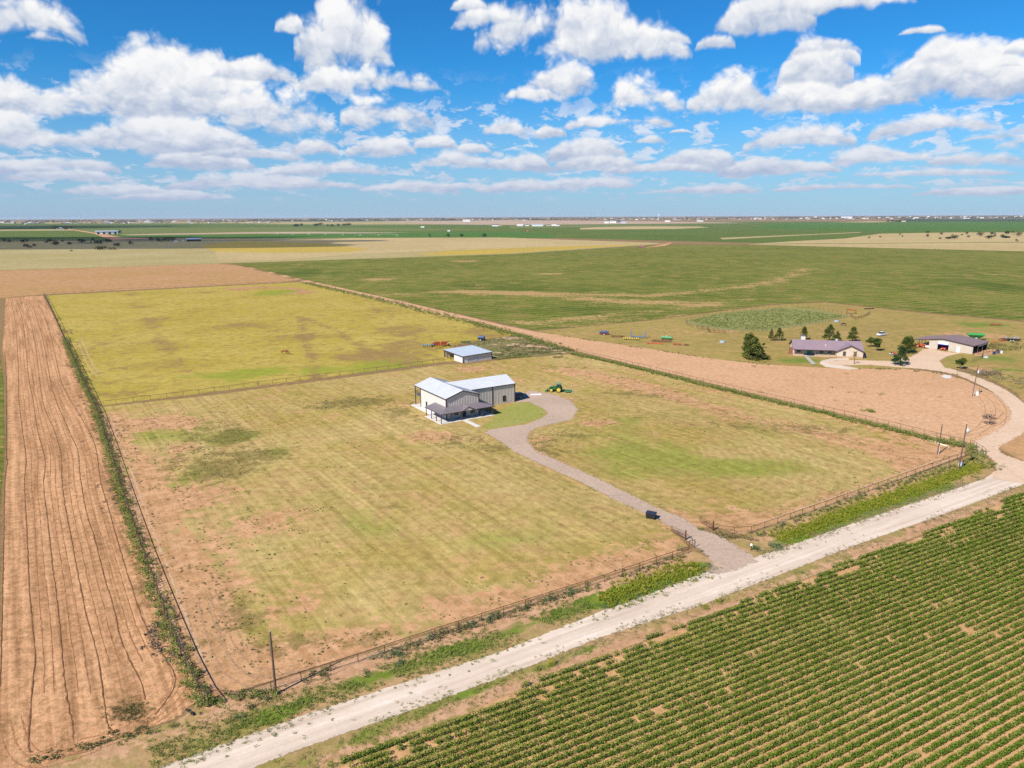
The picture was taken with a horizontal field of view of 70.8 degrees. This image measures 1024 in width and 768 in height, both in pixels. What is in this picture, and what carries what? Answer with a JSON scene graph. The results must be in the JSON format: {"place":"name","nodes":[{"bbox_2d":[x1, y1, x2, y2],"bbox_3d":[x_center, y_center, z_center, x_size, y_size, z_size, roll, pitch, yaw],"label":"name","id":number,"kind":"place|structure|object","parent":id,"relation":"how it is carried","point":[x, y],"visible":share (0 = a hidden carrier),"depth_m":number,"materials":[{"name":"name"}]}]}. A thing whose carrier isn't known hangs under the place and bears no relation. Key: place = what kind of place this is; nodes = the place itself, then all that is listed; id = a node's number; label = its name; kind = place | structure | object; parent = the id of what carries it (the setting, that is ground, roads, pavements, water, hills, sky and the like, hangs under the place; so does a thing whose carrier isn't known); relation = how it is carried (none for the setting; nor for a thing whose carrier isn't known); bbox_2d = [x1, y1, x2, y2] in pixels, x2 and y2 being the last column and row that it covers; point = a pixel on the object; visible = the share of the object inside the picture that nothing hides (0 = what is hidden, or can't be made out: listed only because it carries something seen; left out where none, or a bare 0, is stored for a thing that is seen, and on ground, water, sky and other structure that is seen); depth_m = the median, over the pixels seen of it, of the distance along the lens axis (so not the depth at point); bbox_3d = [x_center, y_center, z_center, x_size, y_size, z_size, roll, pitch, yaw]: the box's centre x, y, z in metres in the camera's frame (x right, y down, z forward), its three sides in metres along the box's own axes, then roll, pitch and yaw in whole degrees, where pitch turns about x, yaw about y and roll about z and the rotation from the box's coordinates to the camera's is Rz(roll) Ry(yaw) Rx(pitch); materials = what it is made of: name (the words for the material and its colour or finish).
{"place":"outdoors","nodes":[
{"label":"outdoors","id":0,"kind":"place"},
{"bbox_2d":[0,358,4,502],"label":"green field","id":1,"kind":"structure","parent":0,"point":[2,435],"depth_m":186.01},
{"bbox_2d":[0,232,105,240],"bbox_3d":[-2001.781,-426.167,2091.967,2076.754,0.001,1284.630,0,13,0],"label":"field","id":2,"kind":"structure","parent":0,"point":[44,236],"depth_m":2082.13,"materials":[{"name":"plant"}]},
{"bbox_2d":[0,296,200,767],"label":"ploughed field","id":3,"kind":"structure","parent":0,"point":[51,726],"depth_m":106.81,"materials":[{"name":"soil"}]},
{"bbox_2d":[0,352,7,686],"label":"furrow ridge","id":4,"kind":"structure","parent":3,"relation":"on","point":[1,634],"depth_m":114.44,"materials":[{"name":"soil"}]},
{"bbox_2d":[11,304,35,752],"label":"furrow ridge","id":5,"kind":"structure","parent":3,"relation":"on","point":[29,718],"depth_m":102.73,"materials":[{"name":"soil"}]},
{"bbox_2d":[13,305,44,693],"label":"furrow mark","id":6,"kind":"object","parent":3,"relation":"on","point":[43,691],"visible":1,"depth_m":115.23,"materials":[{"name":"soil"}]},
{"bbox_2d":[16,307,54,693],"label":"furrow mark","id":7,"kind":"object","parent":3,"relation":"on","point":[46,589],"visible":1,"depth_m":113.55,"materials":[{"name":"soil"}]},
{"bbox_2d":[17,302,74,739],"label":"furrow ridge","id":8,"kind":"structure","parent":3,"relation":"on","point":[68,703],"depth_m":104.89,"materials":[{"name":"soil"}]},
{"bbox_2d":[20,305,78,693],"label":"furrow mark","id":9,"kind":"object","parent":3,"relation":"on","point":[72,648],"visible":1,"depth_m":113.87,"materials":[{"name":"soil"}]},
{"bbox_2d":[0,727,100,767],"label":"tyre track","id":10,"kind":"structure","parent":3,"relation":"on","point":[5,748],"depth_m":72.53,"materials":[{"name":"soil"}]},
{"bbox_2d":[22,305,90,692],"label":"furrow mark","id":11,"kind":"object","parent":3,"relation":"on","point":[68,567],"visible":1,"depth_m":112.73,"materials":[{"name":"soil"}]},
{"bbox_2d":[22,298,113,731],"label":"furrow ridge","id":12,"kind":"structure","parent":3,"relation":"on","point":[106,720],"depth_m":107.13,"materials":[{"name":"soil"}]},
{"bbox_2d":[26,304,109,662],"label":"furrow mark","id":13,"kind":"object","parent":3,"relation":"on","point":[108,659],"visible":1,"depth_m":119.08,"materials":[{"name":"soil"}]},
{"bbox_2d":[29,304,119,661],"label":"furrow mark","id":14,"kind":"object","parent":3,"relation":"on","point":[110,634],"visible":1,"depth_m":122.40,"materials":[{"name":"soil"}]},
{"bbox_2d":[28,297,145,699],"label":"furrow ridge","id":15,"kind":"structure","parent":3,"relation":"on","point":[131,663],"depth_m":113.17,"materials":[{"name":"soil"}]},
{"bbox_2d":[34,306,142,661],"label":"furrow mark","id":16,"kind":"object","parent":3,"relation":"on","point":[135,647],"visible":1,"depth_m":116.01,"materials":[{"name":"soil"}]},
{"bbox_2d":[35,304,154,661],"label":"furrow mark","id":17,"kind":"object","parent":3,"relation":"on","point":[106,527],"visible":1,"depth_m":117.73,"materials":[{"name":"soil"}]},
{"bbox_2d":[57,325,152,514],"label":"brush litter","id":18,"kind":"object","parent":3,"relation":"on","point":[108,490],"visible":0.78,"depth_m":184.31,"materials":[{"name":"plant"}]},
{"bbox_2d":[34,297,176,714],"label":"furrow ridge","id":19,"kind":"structure","parent":3,"relation":"on","point":[168,663],"depth_m":113.49,"materials":[{"name":"soil"}]},
{"bbox_2d":[98,695,170,725],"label":"field weeds","id":20,"kind":"object","parent":3,"relation":"on","point":[131,712],"visible":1,"depth_m":79.21,"materials":[{"name":"green plant"}]},
{"bbox_2d":[56,317,212,704],"bbox_3d":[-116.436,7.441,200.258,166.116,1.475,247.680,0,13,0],"label":"fence weeds","id":21,"kind":"object","parent":3,"relation":"on","point":[116,479],"visible":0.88,"depth_m":116.30,"materials":[{"name":"green plant"}]},
{"bbox_2d":[103,418,189,663],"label":"tyre track","id":22,"kind":"structure","parent":3,"relation":"on","point":[154,564],"depth_m":118.95,"materials":[{"name":"soil"}]},
{"bbox_2d":[140,610,185,661],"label":"weeds","id":23,"kind":"object","parent":3,"relation":"on","point":[151,634],"visible":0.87,"depth_m":91.90,"materials":[{"name":"plant"}]},
{"bbox_2d":[0,223,239,228],"bbox_3d":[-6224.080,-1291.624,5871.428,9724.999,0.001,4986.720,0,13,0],"label":"field","id":24,"kind":"structure","parent":0,"point":[124,225],"depth_m":4623.03,"materials":[{"name":"green plant"}]},
{"bbox_2d":[0,264,297,297],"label":"fallow field","id":25,"kind":"structure","parent":0,"point":[16,283],"depth_m":639.37,"materials":[{"name":"brown soil"}]},
{"bbox_2d":[69,229,239,240],"bbox_3d":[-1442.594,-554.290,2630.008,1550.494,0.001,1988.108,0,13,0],"label":"red road","id":26,"kind":"structure","parent":0,"point":[114,238],"depth_m":1838.13,"materials":[{"name":"soil"}]},
{"bbox_2d":[2,222,323,223],"bbox_3d":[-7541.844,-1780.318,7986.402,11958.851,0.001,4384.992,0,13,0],"label":"field","id":27,"kind":"structure","parent":0,"point":[154,222],"depth_m":6966.43,"materials":[{"name":"green plant"}]},
{"bbox_2d":[82,228,255,233],"bbox_3d":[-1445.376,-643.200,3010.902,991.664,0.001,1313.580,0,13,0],"label":"field","id":28,"kind":"structure","parent":0,"point":[157,230],"depth_m":2968.48,"materials":[{"name":"plant"}]},
{"bbox_2d":[150,243,212,259],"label":"red road","id":29,"kind":"structure","parent":0,"point":[176,249],"depth_m":1206.67,"materials":[{"name":"soil"}]},
{"bbox_2d":[120,232,405,234],"bbox_3d":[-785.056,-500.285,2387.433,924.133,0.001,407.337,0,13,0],"label":"field","id":30,"kind":"structure","parent":0,"point":[257,233],"depth_m":2392.75,"materials":[{"name":"plant"}]},
{"bbox_2d":[220,286,317,293],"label":"bare patch","id":31,"kind":"object","parent":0,"point":[302,291],"visible":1,"depth_m":545.17,"materials":[{"name":"soil"}]},
{"bbox_2d":[200,241,368,252],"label":"dry field","id":32,"kind":"structure","parent":0,"point":[263,247],"depth_m":1265.52,"materials":[{"name":"yellow plant"}]},
{"bbox_2d":[47,282,522,405],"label":"pasture","id":33,"kind":"structure","parent":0,"point":[146,343],"depth_m":326.89,"materials":[{"name":"yellow plant"}]},
{"bbox_2d":[98,359,443,404],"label":"pipe fence","id":34,"kind":"object","parent":33,"relation":"on","point":[272,380],"visible":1,"depth_m":234.90,"materials":[{"name":"metal"}]},
{"bbox_2d":[302,282,472,321],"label":"hedge weeds","id":35,"kind":"object","parent":33,"relation":"on","point":[381,300],"visible":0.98,"depth_m":446.17,"materials":[{"name":"green plant"}]},
{"bbox_2d":[443,345,491,362],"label":"pipe barn","id":36,"kind":"structure","parent":33,"relation":"on","point":[469,353],"depth_m":271.53,"materials":[{"name":"metal"}]},
{"bbox_2d":[0,238,661,269],"bbox_3d":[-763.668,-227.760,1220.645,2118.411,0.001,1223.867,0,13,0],"label":"dry field","id":37,"kind":"structure","parent":0,"point":[40,255],"depth_m":1026.61,"materials":[{"name":"beige plant"}]},
{"bbox_2d":[113,231,554,237],"bbox_3d":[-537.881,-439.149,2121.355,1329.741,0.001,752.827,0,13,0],"label":"field","id":38,"kind":"structure","parent":0,"point":[510,234],"depth_m":2040.00,"materials":[{"name":"green plant"}]},
{"bbox_2d":[278,221,416,223],"bbox_3d":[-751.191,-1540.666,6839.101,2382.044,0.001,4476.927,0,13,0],"label":"field","id":39,"kind":"structure","parent":0,"point":[374,222],"depth_m":5703.50,"materials":[{"name":"green plant"}]},
{"bbox_2d":[235,227,498,231],"bbox_3d":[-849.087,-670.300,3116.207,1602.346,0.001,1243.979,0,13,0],"label":"field","id":40,"kind":"structure","parent":0,"point":[276,229],"depth_m":2954.00,"materials":[{"name":"plant"}]},
{"bbox_2d":[280,220,462,220],"bbox_3d":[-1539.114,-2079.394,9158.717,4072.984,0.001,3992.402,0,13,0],"label":"distant plain","id":41,"kind":"structure","parent":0,"point":[382,220],"depth_m":9259.02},
{"bbox_2d":[235,264,535,334],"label":"dirt track","id":42,"kind":"structure","parent":0,"point":[524,331],"depth_m":410.22,"materials":[{"name":"soil"}]},
{"bbox_2d":[215,237,653,261],"bbox_3d":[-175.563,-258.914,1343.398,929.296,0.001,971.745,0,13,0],"label":"dry field","id":43,"kind":"structure","parent":0,"point":[381,245],"depth_m":1360.86,"materials":[{"name":"beige plant"}]},
{"bbox_2d":[411,374,515,424],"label":"metal house","id":44,"kind":"structure","parent":0,"point":[442,401],"depth_m":199.03,"materials":[{"name":"white metal"}]},
{"bbox_2d":[240,221,750,224],"bbox_3d":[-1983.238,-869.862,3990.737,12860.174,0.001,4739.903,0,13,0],"label":"distant plain","id":45,"kind":"structure","parent":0,"point":[351,224],"depth_m":4836.68,"materials":[{"name":"plant"}]},
{"bbox_2d":[0,215,1023,750],"bbox_3d":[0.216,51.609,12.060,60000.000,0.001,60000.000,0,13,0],"label":"ground","id":46,"kind":"structure","parent":0,"point":[710,219],"depth_m":338.98,"materials":[{"name":"soil"}]},
{"bbox_2d":[44,294,208,707],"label":"pipe fence","id":47,"kind":"object","parent":46,"relation":"on","point":[176,639],"visible":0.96,"depth_m":113.64,"materials":[{"name":"metal"}]},
{"bbox_2d":[0,219,276,223],"bbox_3d":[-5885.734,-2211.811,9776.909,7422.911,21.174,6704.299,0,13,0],"label":"woodland","id":48,"kind":"object","parent":46,"relation":"on","point":[29,221],"visible":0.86,"depth_m":9093.06,"materials":[{"name":"green plant"}]},
{"bbox_2d":[250,217,571,220],"bbox_3d":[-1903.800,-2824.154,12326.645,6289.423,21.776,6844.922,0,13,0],"label":"woodland","id":49,"kind":"object","parent":46,"relation":"on","point":[398,219],"visible":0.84,"depth_m":11509.55,"materials":[{"name":"green plant"}]},
{"bbox_2d":[210,546,688,701],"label":"pipe fence","id":50,"kind":"object","parent":46,"relation":"on","point":[434,630],"visible":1,"depth_m":92.37,"materials":[{"name":"metal"}]},
{"bbox_2d":[463,321,578,350],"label":"hedge weeds","id":51,"kind":"object","parent":46,"relation":"on","point":[515,333],"visible":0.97,"depth_m":324.19,"materials":[{"name":"green plant"}]},
{"bbox_2d":[574,349,963,438],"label":"pipe fence","id":52,"kind":"object","parent":46,"relation":"on","point":[772,396],"visible":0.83,"depth_m":209.97,"materials":[{"name":"metal"}]},
{"bbox_2d":[552,215,1023,219],"bbox_3d":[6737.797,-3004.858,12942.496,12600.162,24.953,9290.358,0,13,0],"label":"woodland","id":53,"kind":"object","parent":46,"relation":"on","point":[687,218],"visible":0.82,"depth_m":11036.20,"materials":[{"name":"green plant"}]},
{"bbox_2d":[715,449,971,532],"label":"pipe fence","id":54,"kind":"object","parent":46,"relation":"on","point":[838,496],"visible":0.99,"depth_m":135.18,"materials":[{"name":"metal"}]},
{"bbox_2d":[0,221,1023,242],"bbox_3d":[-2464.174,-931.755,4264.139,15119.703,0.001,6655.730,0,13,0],"label":"field","id":55,"kind":"structure","parent":0,"point":[714,232],"depth_m":2351.22,"materials":[{"name":"green plant"}]},
{"bbox_2d":[0,0,1023,219],"label":"sky","id":56,"kind":"structure","parent":0,"point":[110,109],"materials":[{"name":"blue"}]},
{"bbox_2d":[483,402,545,429],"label":"lawn","id":57,"kind":"structure","parent":0,"point":[521,412],"depth_m":196.12,"materials":[{"name":"green plant"}]},
{"bbox_2d":[462,334,568,358],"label":"animal pen","id":58,"kind":"object","parent":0,"point":[492,345],"visible":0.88,"depth_m":299.26,"materials":[{"name":"brown soil"}]},
{"bbox_2d":[37,452,1023,767],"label":"road verge","id":59,"kind":"structure","parent":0,"point":[131,752],"depth_m":87.65,"materials":[{"name":"green plant"}]},
{"bbox_2d":[28,704,203,763],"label":"verge weeds","id":60,"kind":"object","parent":59,"relation":"on","point":[103,741],"visible":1,"depth_m":74.37,"materials":[{"name":"green plant"}]},
{"bbox_2d":[190,685,281,711],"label":"weeds","id":61,"kind":"object","parent":59,"relation":"on","point":[256,693],"visible":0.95,"depth_m":81.12,"materials":[{"name":"green plant"}]},
{"bbox_2d":[269,631,276,694],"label":"utility pole","id":62,"kind":"object","parent":59,"relation":"on","point":[273,670],"visible":0.95,"depth_m":81.14,"materials":[{"name":"wood"}]},
{"bbox_2d":[274,654,548,767],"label":"verge grass","id":63,"kind":"structure","parent":59,"relation":"on","point":[420,713],"depth_m":78.69,"materials":[{"name":"green plant"}]},
{"bbox_2d":[249,554,686,698],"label":"verge weeds","id":64,"kind":"object","parent":59,"relation":"on","point":[460,630],"visible":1,"depth_m":98.31,"materials":[{"name":"green plant"}]},
{"bbox_2d":[586,556,719,611],"bbox_3d":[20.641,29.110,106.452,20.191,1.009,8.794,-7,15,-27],"label":"verge grass","id":65,"kind":"structure","parent":59,"relation":"on","point":[677,570],"depth_m":106.38,"materials":[{"name":"green plant"}]},
{"bbox_2d":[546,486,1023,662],"bbox_3d":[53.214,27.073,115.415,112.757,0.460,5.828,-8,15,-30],"label":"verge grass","id":66,"kind":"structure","parent":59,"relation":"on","point":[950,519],"depth_m":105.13,"materials":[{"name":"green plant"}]},
{"bbox_2d":[715,455,975,540],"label":"verge weeds","id":67,"kind":"object","parent":59,"relation":"on","point":[856,498],"visible":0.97,"depth_m":136.68,"materials":[{"name":"green plant"}]},
{"bbox_2d":[752,476,983,558],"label":"verge grass","id":68,"kind":"structure","parent":59,"relation":"on","point":[870,516],"depth_m":130.74,"materials":[{"name":"green plant"}]},
{"bbox_2d":[766,459,989,544],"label":"verge grass","id":69,"kind":"structure","parent":59,"relation":"on","point":[888,496],"depth_m":135.11,"materials":[{"name":"green plant"}]},
{"bbox_2d":[941,437,1004,469],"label":"hedge weeds","id":70,"kind":"object","parent":59,"relation":"on","point":[982,454],"visible":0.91,"depth_m":162.00,"materials":[{"name":"green plant"}]},
{"bbox_2d":[418,244,643,254],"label":"dry field","id":71,"kind":"structure","parent":0,"point":[492,251],"depth_m":1127.46,"materials":[{"name":"plant"}]},
{"bbox_2d":[101,354,971,697],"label":"pasture","id":72,"kind":"structure","parent":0,"point":[433,554],"depth_m":143.39,"materials":[{"name":"plant"}]},
{"bbox_2d":[110,417,204,662],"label":"tyre track","id":73,"kind":"structure","parent":72,"relation":"on","point":[172,579],"depth_m":115.78,"materials":[{"name":"soil"}]},
{"bbox_2d":[205,591,299,676],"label":"tyre track","id":74,"kind":"structure","parent":72,"relation":"on","point":[217,633],"depth_m":90.44,"materials":[{"name":"soil"}]},
{"bbox_2d":[214,589,299,669],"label":"tyre track","id":75,"kind":"structure","parent":72,"relation":"on","point":[221,614],"depth_m":90.96,"materials":[{"name":"soil"}]},
{"bbox_2d":[184,600,344,696],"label":"tyre track","id":76,"kind":"structure","parent":72,"relation":"on","point":[204,668],"depth_m":85.75,"materials":[{"name":"soil"}]},
{"bbox_2d":[196,597,339,687],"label":"tyre track","id":77,"kind":"structure","parent":72,"relation":"on","point":[213,653],"depth_m":87.42,"materials":[{"name":"soil"}]},
{"bbox_2d":[208,594,334,679],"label":"tyre track","id":78,"kind":"structure","parent":72,"relation":"on","point":[219,630],"depth_m":89.02,"materials":[{"name":"soil"}]},
{"bbox_2d":[569,351,962,446],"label":"hedge weeds","id":79,"kind":"object","parent":72,"relation":"on","point":[814,409],"visible":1,"depth_m":204.75,"materials":[{"name":"green plant"}]},
{"bbox_2d":[756,446,959,523],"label":"tyre track","id":80,"kind":"structure","parent":72,"relation":"on","point":[863,486],"depth_m":143.85,"materials":[{"name":"soil"}]},
{"bbox_2d":[765,446,967,526],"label":"tyre track","id":81,"kind":"structure","parent":72,"relation":"on","point":[871,489],"depth_m":142.28,"materials":[{"name":"soil"}]},
{"bbox_2d":[380,220,721,224],"bbox_3d":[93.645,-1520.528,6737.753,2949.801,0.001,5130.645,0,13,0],"label":"field","id":82,"kind":"structure","parent":0,"point":[503,222],"depth_m":5688.05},
{"bbox_2d":[158,470,1023,767],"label":"road","id":83,"kind":"structure","parent":0,"point":[350,716],"depth_m":92.34,"materials":[{"name":"beige gravel"}]},
{"bbox_2d":[510,224,708,227],"bbox_3d":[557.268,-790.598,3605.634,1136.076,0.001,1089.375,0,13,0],"label":"field","id":84,"kind":"structure","parent":0,"point":[545,226],"depth_m":3612.51,"materials":[{"name":"plant"}]},
{"bbox_2d":[485,391,758,574],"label":"driveway","id":85,"kind":"structure","parent":0,"point":[725,555],"depth_m":146.58,"materials":[{"name":"grey gravel"}]},
{"bbox_2d":[233,244,1023,329],"bbox_3d":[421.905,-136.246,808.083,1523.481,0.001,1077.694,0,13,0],"label":"crop field","id":86,"kind":"structure","parent":0,"point":[555,289],"depth_m":599.06,"materials":[{"name":"green plant"}]},
{"bbox_2d":[580,226,707,228],"bbox_3d":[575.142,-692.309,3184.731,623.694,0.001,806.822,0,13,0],"label":"field","id":87,"kind":"structure","parent":0,"point":[655,227],"depth_m":3155.35,"materials":[{"name":"plant"}]},
{"bbox_2d":[336,495,1023,767],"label":"cotton ground","id":88,"kind":"structure","parent":0,"point":[396,753],"depth_m":81.71,"materials":[{"name":"soil"}]},
{"bbox_2d":[328,491,1023,767],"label":"cotton plants","id":89,"kind":"object","parent":88,"relation":"on","point":[892,726],"visible":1,"depth_m":83.13,"materials":[{"name":"green plant"}]},
{"bbox_2d":[686,307,850,330],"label":"crop patch","id":90,"kind":"object","parent":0,"point":[789,321],"visible":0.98,"depth_m":376.10,"materials":[{"name":"green plant"}]},
{"bbox_2d":[530,332,1011,445],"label":"raked field","id":91,"kind":"structure","parent":0,"point":[910,398],"depth_m":226.01,"materials":[{"name":"soil"}]},
{"bbox_2d":[538,303,1023,460],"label":"ranch yard","id":92,"kind":"structure","parent":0,"point":[896,326],"depth_m":322.62,"materials":[{"name":"green plant"}]},
{"bbox_2d":[741,343,770,360],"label":"conifer tree","id":93,"kind":"object","parent":92,"relation":"on","point":[756,350],"visible":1,"depth_m":269.60,"materials":[{"name":"green plant"}]},
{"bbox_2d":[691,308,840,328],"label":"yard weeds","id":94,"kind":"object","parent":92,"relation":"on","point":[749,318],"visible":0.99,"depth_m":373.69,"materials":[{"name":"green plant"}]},
{"bbox_2d":[891,345,909,364],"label":"conifer tree","id":95,"kind":"object","parent":92,"relation":"on","point":[902,349],"visible":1,"depth_m":258.19,"materials":[{"name":"green plant"}]},
{"bbox_2d":[897,335,917,352],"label":"conifer tree","id":96,"kind":"object","parent":92,"relation":"on","point":[908,341],"visible":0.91,"depth_m":280.33,"materials":[{"name":"green plant"}]},
{"bbox_2d":[914,335,988,353],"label":"metal shop","id":97,"kind":"structure","parent":92,"relation":"on","point":[961,344],"depth_m":286.18,"materials":[{"name":"beige"}]},
{"bbox_2d":[721,232,860,238],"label":"field","id":98,"kind":"structure","parent":0,"point":[778,236],"depth_m":1791.41,"materials":[{"name":"plant"}]},
{"bbox_2d":[788,335,864,358],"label":"ranch house","id":99,"kind":"structure","parent":0,"point":[836,348],"depth_m":276.42,"materials":[{"name":"beige stone"}]},
{"bbox_2d":[820,358,857,369],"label":"ranch drive","id":100,"kind":"structure","parent":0,"point":[825,363],"depth_m":260.86,"materials":[{"name":"gravel"}]},
{"bbox_2d":[748,232,1023,250],"bbox_3d":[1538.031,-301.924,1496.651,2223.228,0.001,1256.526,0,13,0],"label":"dry field","id":101,"kind":"structure","parent":0,"point":[914,240],"depth_m":1403.85,"materials":[{"name":"beige plant"}]},
{"bbox_2d":[752,222,1023,230],"bbox_3d":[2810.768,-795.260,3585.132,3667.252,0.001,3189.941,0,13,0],"label":"field","id":102,"kind":"structure","parent":0,"point":[934,226],"depth_m":3166.29,"materials":[{"name":"green plant"}]},
{"bbox_2d":[826,349,958,373],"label":"ranch drive","id":103,"kind":"structure","parent":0,"point":[928,359],"depth_m":264.34,"materials":[{"name":"beige gravel"}]},
{"bbox_2d":[805,242,1009,243],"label":"field","id":104,"kind":"structure","parent":0,"point":[942,242],"depth_m":1350.69,"materials":[{"name":"plant"}]},
{"bbox_2d":[900,218,1023,221],"bbox_3d":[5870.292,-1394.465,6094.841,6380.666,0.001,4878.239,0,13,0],"label":"distant plain","id":105,"kind":"structure","parent":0,"point":[969,220],"depth_m":5921.17,"materials":[{"name":"plant"}]},
{"bbox_2d":[939,368,1023,452],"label":"ranch lane","id":106,"kind":"structure","parent":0,"point":[1012,428],"depth_m":195.89,"materials":[{"name":"beige gravel"}]},
{"bbox_2d":[977,436,1023,482],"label":"ranch lane","id":107,"kind":"structure","parent":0,"point":[1013,470],"depth_m":156.66,"materials":[{"name":"gravel"}]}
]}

